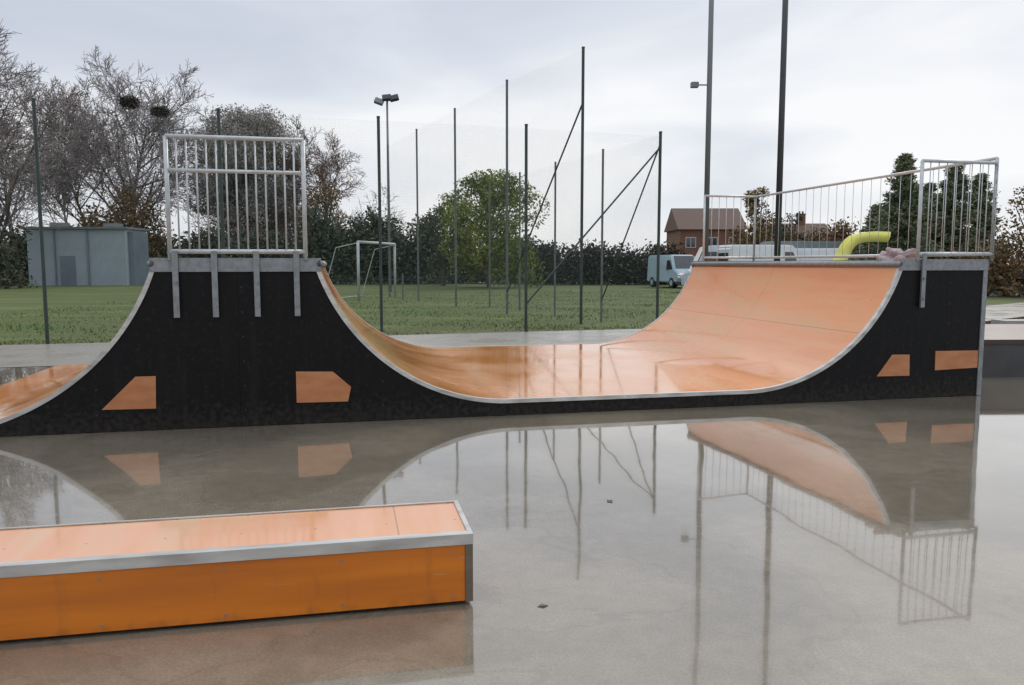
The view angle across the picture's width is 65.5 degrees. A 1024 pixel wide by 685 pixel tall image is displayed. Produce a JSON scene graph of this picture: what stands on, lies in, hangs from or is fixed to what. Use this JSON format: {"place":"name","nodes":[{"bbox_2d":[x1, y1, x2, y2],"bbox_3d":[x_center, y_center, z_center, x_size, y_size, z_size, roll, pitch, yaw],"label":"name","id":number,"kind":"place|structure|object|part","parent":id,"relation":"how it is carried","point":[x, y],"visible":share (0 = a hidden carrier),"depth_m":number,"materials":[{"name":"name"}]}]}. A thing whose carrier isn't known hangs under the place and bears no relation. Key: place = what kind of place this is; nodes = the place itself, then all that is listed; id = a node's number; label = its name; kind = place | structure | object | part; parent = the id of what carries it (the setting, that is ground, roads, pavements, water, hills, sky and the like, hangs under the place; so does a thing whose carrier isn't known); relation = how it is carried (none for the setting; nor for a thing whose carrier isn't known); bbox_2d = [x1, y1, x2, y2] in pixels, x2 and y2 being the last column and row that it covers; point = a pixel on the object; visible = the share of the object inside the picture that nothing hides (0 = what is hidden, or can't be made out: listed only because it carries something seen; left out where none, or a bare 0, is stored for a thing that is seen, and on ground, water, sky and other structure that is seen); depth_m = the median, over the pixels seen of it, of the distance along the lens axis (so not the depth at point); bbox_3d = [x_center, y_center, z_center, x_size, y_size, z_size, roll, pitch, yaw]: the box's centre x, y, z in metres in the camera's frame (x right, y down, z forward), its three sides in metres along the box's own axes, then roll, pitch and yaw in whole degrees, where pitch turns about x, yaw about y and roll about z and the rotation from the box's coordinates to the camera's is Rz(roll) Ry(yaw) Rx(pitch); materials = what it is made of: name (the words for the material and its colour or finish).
{"place":"outdoors","nodes":[
{"label":"outdoors","id":0,"kind":"place"},
{"bbox_2d":[21,223,149,285],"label":"sports building","id":1,"kind":"structure","parent":0,"point":[33,249],"depth_m":56.67,"materials":[{"name":"metal"}]},
{"bbox_2d":[59,256,76,285],"bbox_3d":[-31.611,-5.111,56.696,1.100,2.100,0.048,0,6,0],"label":"door","id":2,"kind":"structure","parent":1,"relation":"in","point":[64,268],"depth_m":56.67,"materials":[{"name":"grey metal"}]},
{"bbox_2d":[0,269,1023,344],"bbox_3d":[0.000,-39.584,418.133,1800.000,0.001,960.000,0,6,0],"label":"ground","id":3,"kind":"structure","parent":0,"point":[19,300],"depth_m":28.58,"materials":[{"name":"green plant"}]},
{"bbox_2d":[0,203,16,284],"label":"evergreen bush","id":4,"kind":"object","parent":3,"relation":"on","point":[9,265],"visible":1,"depth_m":47.21,"materials":[{"name":"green plant"}]},
{"bbox_2d":[0,225,37,288],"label":"evergreen bush","id":5,"kind":"object","parent":3,"relation":"on","point":[7,283],"visible":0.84,"depth_m":49.69,"materials":[{"name":"green plant"}]},
{"bbox_2d":[0,119,76,284],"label":"bare tree","id":6,"kind":"object","parent":3,"relation":"on","point":[18,193],"visible":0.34,"depth_m":59.17,"materials":[{"name":"brown plant"}]},
{"bbox_2d":[0,19,90,287],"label":"bare tree","id":7,"kind":"object","parent":3,"relation":"on","point":[19,171],"visible":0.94,"depth_m":51.89,"materials":[{"name":"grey plant"}]},
{"bbox_2d":[0,61,108,222],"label":"bare tree","id":8,"kind":"object","parent":3,"relation":"on","point":[65,200],"visible":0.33,"depth_m":69.22,"materials":[{"name":"brown plant"}]},
{"bbox_2d":[0,77,162,226],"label":"bare tree","id":9,"kind":"object","parent":3,"relation":"on","point":[90,131],"visible":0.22,"depth_m":70.90,"materials":[{"name":"brown plant"}]},
{"bbox_2d":[9,46,217,227],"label":"bare tree","id":10,"kind":"object","parent":3,"relation":"on","point":[142,154],"visible":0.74,"depth_m":67.22,"materials":[{"name":"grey plant"}]},
{"bbox_2d":[117,94,141,109],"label":"nest","id":11,"kind":"object","parent":10,"relation":"on","point":[125,101],"visible":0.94,"depth_m":65.47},
{"bbox_2d":[149,105,170,118],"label":"nest","id":12,"kind":"object","parent":10,"relation":"on","point":[157,112],"visible":0.98,"depth_m":65.56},
{"bbox_2d":[71,177,175,257],"bbox_3d":[-31.098,-8.891,63.197,8.416,8.388,5.197,0,6,0],"label":"brown hedge","id":13,"kind":"object","parent":3,"relation":"on","point":[144,219],"visible":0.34,"depth_m":62.99,"materials":[{"name":"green plant"}]},
{"bbox_2d":[0,223,318,282],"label":"evergreen hedge","id":14,"kind":"object","parent":3,"relation":"on","point":[213,239],"visible":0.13,"depth_m":64.69,"materials":[{"name":"green plant"}]},
{"bbox_2d":[157,122,309,239],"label":"bare tree","id":15,"kind":"object","parent":3,"relation":"on","point":[211,204],"visible":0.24,"depth_m":71.20,"materials":[{"name":"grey plant"}]},
{"bbox_2d":[183,103,316,248],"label":"leafy tree","id":16,"kind":"object","parent":3,"relation":"on","point":[235,127],"visible":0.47,"depth_m":69.87,"materials":[{"name":"green plant"}]},
{"bbox_2d":[182,105,320,236],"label":"bare tree","id":17,"kind":"object","parent":3,"relation":"on","point":[215,118],"visible":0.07,"depth_m":73.50,"materials":[{"name":"brown plant"}]},
{"bbox_2d":[294,181,346,249],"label":"brown bush","id":18,"kind":"object","parent":3,"relation":"on","point":[323,197],"visible":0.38,"depth_m":68.69,"materials":[{"name":"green plant"}]},
{"bbox_2d":[261,114,414,240],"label":"bare tree","id":19,"kind":"object","parent":3,"relation":"on","point":[324,179],"visible":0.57,"depth_m":72.77,"materials":[{"name":"brown plant"}]},
{"bbox_2d":[328,240,395,299],"bbox_3d":[-6.774,-3.230,35.546,1.780,2.506,4.231,1,6,13],"label":"football goal","id":20,"kind":"object","parent":3,"relation":"on","point":[358,263],"visible":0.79,"depth_m":34.95,"materials":[{"name":"grey metal"}]},
{"bbox_2d":[287,200,451,283],"bbox_3d":[-10.585,-7.787,61.856,13.112,6.456,7.746,0,6,0],"label":"evergreen hedge","id":21,"kind":"object","parent":3,"relation":"on","point":[368,230],"visible":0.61,"depth_m":60.57,"materials":[{"name":"green plant"}]},
{"bbox_2d":[374,94,398,291],"bbox_3d":[-6.746,-8.079,43.325,1.370,10.623,0.364,0,6,0],"label":"floodlight","id":22,"kind":"object","parent":3,"relation":"on","point":[387,98],"visible":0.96,"depth_m":42.96,"materials":[{"name":"paint"}]},
{"bbox_2d":[329,273,518,299],"bbox_3d":[-4.600,-2.352,33.531,9.941,1.140,0.068,-1,6,-7],"label":"pitch barrier","id":23,"kind":"object","parent":3,"relation":"on","point":[402,284],"visible":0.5,"depth_m":33.67,"materials":[{"name":"grey metal"}]},
{"bbox_2d":[413,205,471,285],"bbox_3d":[-4.656,-6.759,55.578,3.407,5.799,3.589,4,7,34],"label":"evergreen bush","id":24,"kind":"object","parent":3,"relation":"on","point":[440,255],"visible":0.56,"depth_m":55.44,"materials":[{"name":"green plant"}]},
{"bbox_2d":[387,46,584,323],"bbox_3d":[-2.018,-4.749,28.280,0.169,6.940,18.781,-2,6,-23],"label":"ball stop fence","id":25,"kind":"object","parent":3,"relation":"on","point":[581,109],"visible":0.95,"depth_m":23.92,"materials":[{"name":"metal"}]},
{"bbox_2d":[435,169,549,287],"bbox_3d":[-1.679,-7.420,51.857,7.270,7.842,7.247,-3,6,-27],"label":"leafy tree","id":26,"kind":"object","parent":3,"relation":"on","point":[470,236],"visible":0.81,"depth_m":50.53,"materials":[{"name":"green plant"}]},
{"bbox_2d":[433,234,551,282],"bbox_3d":[-1.696,-6.971,63.533,10.781,4.505,6.435,0,6,0],"label":"evergreen hedge","id":27,"kind":"object","parent":3,"relation":"on","point":[478,280],"visible":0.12,"depth_m":62.94,"materials":[{"name":"green plant"}]},
{"bbox_2d":[0,316,1023,684],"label":"skatepark slab","id":28,"kind":"structure","parent":3,"relation":"on","point":[866,542],"depth_m":4.31,"materials":[{"name":"concrete"}]},
{"bbox_2d":[0,500,472,642],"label":"grind ledge","id":29,"kind":"object","parent":28,"relation":"on","point":[106,576],"visible":1,"depth_m":3.25,"materials":[{"name":"brown wood"}]},
{"bbox_2d":[0,134,998,435],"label":"skate ramp","id":30,"kind":"structure","parent":28,"relation":"on","point":[214,340],"depth_m":8.31,"materials":[{"name":"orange wood"}]},
{"bbox_2d":[876,247,921,260],"bbox_3d":[4.315,-0.978,8.815,0.478,0.152,0.445,-5,8,-43],"label":"jacket","id":31,"kind":"object","parent":30,"relation":"on","point":[892,254],"visible":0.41,"depth_m":8.72,"materials":[{"name":"pink fabric"}]},
{"bbox_2d":[982,324,1023,376],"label":"manual pad","id":32,"kind":"object","parent":28,"relation":"on","point":[1003,353],"visible":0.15,"depth_m":10.25,"materials":[{"name":"grey concrete"}]},
{"bbox_2d":[991,319,1023,323],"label":"concrete bench","id":33,"kind":"object","parent":28,"relation":"on","point":[1007,321],"visible":0.52,"depth_m":18.34,"materials":[{"name":"grey concrete"}]},
{"bbox_2d":[488,131,661,327],"bbox_3d":[1.260,-3.006,23.165,0.122,4.470,11.165,-2,6,-22],"label":"ball stop fence","id":34,"kind":"object","parent":3,"relation":"on","point":[601,295],"visible":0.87,"depth_m":21.34,"materials":[{"name":"metal"}]},
{"bbox_2d":[530,238,693,284],"bbox_3d":[7.518,-6.157,60.159,12.373,3.544,6.459,0,6,0],"label":"clipped hedge","id":35,"kind":"object","parent":3,"relation":"on","point":[640,262],"visible":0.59,"depth_m":58.96,"materials":[{"name":"green plant"}]},
{"bbox_2d":[647,255,694,287],"bbox_3d":[10.557,-4.640,51.794,1.860,2.099,4.700,-2,6,-15],"label":"parked van","id":36,"kind":"object","parent":3,"relation":"on","point":[672,267],"visible":0.62,"depth_m":50.65,"materials":[{"name":"white paint"}]},
{"bbox_3d":[9.996,-4.913,50.492,0.057,0.600,0.874,-2,6,-15],"label":"side window","id":37,"kind":"part","parent":36,"relation":"part of","materials":[{"name":"black glass"}]},
{"bbox_2d":[676,245,719,285],"bbox_3d":[11.621,-3.958,42.818,5.300,2.499,1.960,0,6,4],"label":"parked van","id":38,"kind":"object","parent":3,"relation":"on","point":[681,278],"visible":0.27,"depth_m":42.12,"materials":[{"name":"silver metal"}]},
{"bbox_3d":[10.338,-4.275,41.954,0.988,1.000,0.071,0,6,4],"label":"side window","id":39,"kind":"part","parent":38,"relation":"part of","materials":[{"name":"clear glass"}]},
{"bbox_2d":[690,0,713,260],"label":"mast","id":40,"kind":"object","parent":3,"relation":"on","point":[708,101],"visible":0.77,"depth_m":21.45,"materials":[{"name":"grey metal"}]},
{"bbox_2d":[664,208,746,256],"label":"brick house","id":41,"kind":"structure","parent":3,"relation":"on","point":[684,226],"depth_m":91.91,"materials":[{"name":"brown brick"}]},
{"bbox_2d":[685,237,695,247],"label":"window","id":42,"kind":"structure","parent":41,"relation":"in","point":[690,242],"depth_m":91.25,"materials":[{"name":"white paint"}]},
{"bbox_2d":[708,237,717,245],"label":"window","id":43,"kind":"structure","parent":41,"relation":"in","point":[712,240],"depth_m":91.25,"materials":[{"name":"white paint"}]},
{"bbox_2d":[734,186,774,244],"bbox_3d":[18.928,-8.231,61.512,4.346,7.568,3.126,-5,8,-44],"label":"leafy tree","id":44,"kind":"object","parent":3,"relation":"on","point":[759,238],"visible":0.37,"depth_m":61.23,"materials":[{"name":"green plant"}]},
{"bbox_2d":[717,245,799,260],"bbox_3d":[12.640,-3.640,39.835,4.500,2.449,1.910,-1,6,-8],"label":"parked van","id":45,"kind":"object","parent":3,"relation":"on","point":[748,250],"visible":0.1,"depth_m":38.86,"materials":[{"name":"white paint"}]},
{"bbox_3d":[10.445,-4.121,39.478,0.026,0.637,1.250,-1,6,-8],"label":"rear window","id":46,"kind":"part","parent":45,"relation":"part of","materials":[{"name":"black glass"}]},
{"bbox_3d":[13.788,-3.965,39.059,0.836,0.950,0.069,-1,6,-8],"label":"side window","id":47,"kind":"part","parent":45,"relation":"part of","materials":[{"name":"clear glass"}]},
{"bbox_2d":[774,0,787,260],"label":"mast","id":48,"kind":"object","parent":3,"relation":"on","point":[780,157],"visible":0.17,"depth_m":21.48,"materials":[{"name":"metal"}]},
{"bbox_2d":[768,213,810,240],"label":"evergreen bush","id":49,"kind":"object","parent":3,"relation":"on","point":[798,237],"visible":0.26,"depth_m":65.29,"materials":[{"name":"green plant"}]},
{"bbox_2d":[833,231,890,259],"bbox_3d":[11.096,-2.312,25.898,2.825,2.562,0.720,0,6,0],"label":"playground slide","id":50,"kind":"object","parent":3,"relation":"on","point":[848,248],"visible":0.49,"depth_m":25.59,"materials":[{"name":"yellow plastic"}]},
{"bbox_2d":[848,204,884,259],"bbox_3d":[19.230,-4.997,42.571,4.008,4.904,3.672,0,6,0],"label":"conifer tree","id":51,"kind":"object","parent":3,"relation":"on","point":[867,222],"visible":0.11,"depth_m":42.55,"materials":[{"name":"green plant"}]},
{"bbox_2d":[849,152,948,259],"bbox_3d":[19.334,-5.738,39.573,5.101,7.294,5.345,4,7,33],"label":"conifer tree","id":52,"kind":"object","parent":3,"relation":"on","point":[904,162],"visible":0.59,"depth_m":39.12,"materials":[{"name":"green plant"}]},
{"bbox_2d":[912,182,953,249],"bbox_3d":[23.071,-5.867,44.655,5.001,6.218,4.997,2,6,24],"label":"conifer tree","id":53,"kind":"object","parent":3,"relation":"on","point":[926,187],"visible":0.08,"depth_m":44.13,"materials":[{"name":"green plant"}]},
{"bbox_2d":[922,163,997,292],"bbox_3d":[22.975,-5.862,41.408,5.633,7.079,5.482,0,6,0],"label":"conifer tree","id":54,"kind":"object","parent":3,"relation":"on","point":[949,208],"visible":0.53,"depth_m":41.08,"materials":[{"name":"green plant"}]},
{"bbox_2d":[963,173,1014,291],"bbox_3d":[26.576,-6.213,45.767,5.729,6.980,4.996,-4,7,-35],"label":"conifer tree","id":55,"kind":"object","parent":3,"relation":"on","point":[983,187],"visible":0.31,"depth_m":45.01,"materials":[{"name":"green plant"}]},
{"bbox_2d":[994,186,1023,296],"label":"leafy tree","id":56,"kind":"object","parent":3,"relation":"on","point":[1018,251],"visible":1,"depth_m":36.00,"materials":[{"name":"brown plant"}]},
{"bbox_2d":[0,303,1023,367],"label":"path","id":57,"kind":"structure","parent":0,"point":[46,355],"depth_m":14.97,"materials":[{"name":"concrete"}]},
{"bbox_2d":[0,0,1023,264],"label":"sky","id":58,"kind":"structure","parent":0,"point":[869,83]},
{"bbox_2d":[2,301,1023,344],"bbox_3d":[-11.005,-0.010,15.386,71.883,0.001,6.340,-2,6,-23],"label":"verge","id":59,"kind":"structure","parent":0,"point":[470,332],"depth_m":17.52,"materials":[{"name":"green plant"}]},
{"bbox_2d":[31,98,661,343],"bbox_3d":[-2.581,-2.298,16.118,12.425,4.440,0.166,-2,6,-17],"label":"ball stop fence","id":60,"kind":"object","parent":59,"relation":"on","point":[222,214],"visible":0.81,"depth_m":16.06,"materials":[{"name":"metal"}]},
{"bbox_2d":[764,211,830,240],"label":"brick house","id":61,"kind":"structure","parent":0,"point":[808,226],"depth_m":98.35,"materials":[{"name":"brown brick"}]},
{"bbox_2d":[987,285,1022,296],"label":"car park","id":62,"kind":"structure","parent":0,"point":[990,295],"depth_m":37.24,"materials":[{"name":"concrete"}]},
{"bbox_2d":[726,212,865,258],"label":"clipped hedge","id":63,"kind":"object","parent":62,"relation":"on","point":[836,235],"visible":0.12,"depth_m":68.94,"materials":[{"name":"green plant"}]},
{"bbox_2d":[760,241,855,259],"bbox_3d":[17.341,-4.401,45.789,5.700,2.799,2.160,0,6,0],"label":"parked van","id":64,"kind":"object","parent":62,"relation":"on","point":[822,244],"visible":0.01,"depth_m":44.63,"materials":[{"name":"grey metal"}]},
{"bbox_2d":[795,248,837,260],"bbox_3d":[14.535,-3.663,40.837,4.300,2.299,1.860,1,6,10],"label":"parked van","id":65,"kind":"object","parent":62,"relation":"on","point":[820,251],"visible":0.02,"depth_m":39.82,"materials":[{"name":"white paint"}]},
{"bbox_2d":[953,223,1023,297],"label":"beech hedge","id":66,"kind":"object","parent":62,"relation":"on","point":[996,275],"visible":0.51,"depth_m":37.42,"materials":[{"name":"brown plant"}]}
]}

